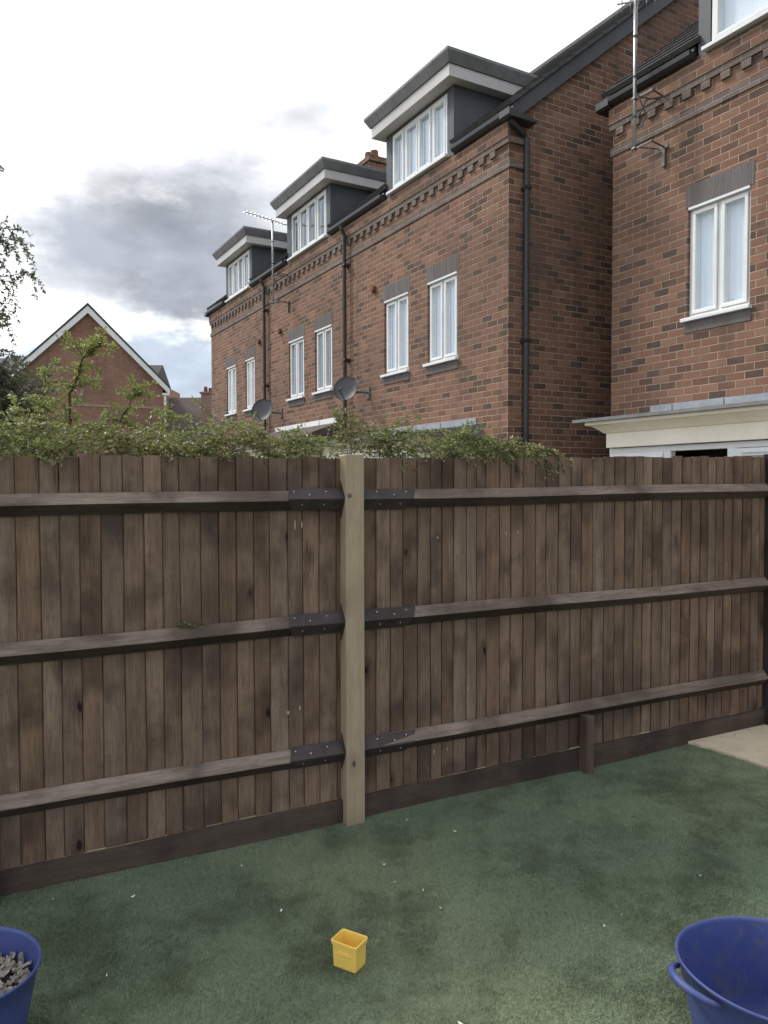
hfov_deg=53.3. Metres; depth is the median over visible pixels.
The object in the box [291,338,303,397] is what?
window
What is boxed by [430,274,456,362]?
window
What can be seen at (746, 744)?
patio
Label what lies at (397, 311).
window
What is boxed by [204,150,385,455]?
terraced house
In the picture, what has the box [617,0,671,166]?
tv aerial
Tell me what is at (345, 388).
satellite dish
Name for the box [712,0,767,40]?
window
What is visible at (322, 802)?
ground
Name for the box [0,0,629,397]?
sky
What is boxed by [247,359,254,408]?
window
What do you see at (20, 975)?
wood chips
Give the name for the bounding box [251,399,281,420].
satellite dish
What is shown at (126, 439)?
hedge shrub
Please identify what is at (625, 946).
lawn
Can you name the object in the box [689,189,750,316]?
window
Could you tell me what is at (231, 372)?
window
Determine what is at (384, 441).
hedge shrub
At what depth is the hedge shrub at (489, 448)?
4.22 m
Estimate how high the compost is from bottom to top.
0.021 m
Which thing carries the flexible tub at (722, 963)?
on the lawn at (625, 946)
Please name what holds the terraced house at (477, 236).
on the ground at (322, 802)
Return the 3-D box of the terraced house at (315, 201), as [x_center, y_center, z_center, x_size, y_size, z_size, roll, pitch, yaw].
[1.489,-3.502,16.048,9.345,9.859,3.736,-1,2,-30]
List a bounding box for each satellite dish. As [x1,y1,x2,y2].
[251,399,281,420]
[334,377,369,400]
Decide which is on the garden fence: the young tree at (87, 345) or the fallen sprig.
the fallen sprig
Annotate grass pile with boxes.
[0,744,767,1023]
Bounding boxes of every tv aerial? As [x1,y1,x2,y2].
[243,211,289,312]
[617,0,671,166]
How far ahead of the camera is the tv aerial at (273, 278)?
14.82 m
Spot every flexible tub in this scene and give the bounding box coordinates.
[0,926,41,1023]
[668,916,767,1023]
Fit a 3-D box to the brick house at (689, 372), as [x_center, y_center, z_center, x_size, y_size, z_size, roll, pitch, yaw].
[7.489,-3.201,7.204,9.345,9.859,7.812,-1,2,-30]
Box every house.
[0,358,179,414]
[11,303,169,456]
[163,387,211,456]
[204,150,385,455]
[224,72,530,457]
[304,0,698,458]
[572,0,767,714]
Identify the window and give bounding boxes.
[228,250,249,297]
[228,367,235,413]
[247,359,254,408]
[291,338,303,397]
[292,189,325,255]
[317,327,331,391]
[386,295,408,373]
[393,94,446,187]
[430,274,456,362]
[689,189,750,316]
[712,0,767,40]
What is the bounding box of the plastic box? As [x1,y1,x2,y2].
[331,929,367,973]
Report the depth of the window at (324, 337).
13.57 m
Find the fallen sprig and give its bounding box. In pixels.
[174,621,206,628]
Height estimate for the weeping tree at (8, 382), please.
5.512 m
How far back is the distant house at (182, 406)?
46.90 m
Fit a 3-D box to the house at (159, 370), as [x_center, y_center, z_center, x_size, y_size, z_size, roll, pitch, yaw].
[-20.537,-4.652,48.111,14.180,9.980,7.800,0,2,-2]
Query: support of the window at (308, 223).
in the terraced house at (315, 201)
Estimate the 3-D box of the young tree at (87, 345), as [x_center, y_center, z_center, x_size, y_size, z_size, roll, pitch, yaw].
[-2.091,0.267,5.447,1.440,3.091,0.565,0,2,0]
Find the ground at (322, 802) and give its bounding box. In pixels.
[0,708,757,870]
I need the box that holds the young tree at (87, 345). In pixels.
[4,326,193,456]
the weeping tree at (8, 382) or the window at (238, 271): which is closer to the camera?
the weeping tree at (8, 382)
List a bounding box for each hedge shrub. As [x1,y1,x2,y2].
[0,389,337,467]
[309,405,434,473]
[405,420,574,480]
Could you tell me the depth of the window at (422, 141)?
10.65 m
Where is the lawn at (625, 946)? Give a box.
[0,744,767,1023]
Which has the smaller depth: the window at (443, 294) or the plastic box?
the plastic box
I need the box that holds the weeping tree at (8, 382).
[0,165,64,453]
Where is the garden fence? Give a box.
[0,454,767,896]
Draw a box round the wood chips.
[0,952,31,994]
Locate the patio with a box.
[688,724,767,768]
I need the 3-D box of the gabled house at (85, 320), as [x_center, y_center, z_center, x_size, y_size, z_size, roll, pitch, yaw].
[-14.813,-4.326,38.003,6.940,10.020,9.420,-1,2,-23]
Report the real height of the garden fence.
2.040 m
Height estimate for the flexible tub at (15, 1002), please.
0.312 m
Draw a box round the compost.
[0,959,23,986]

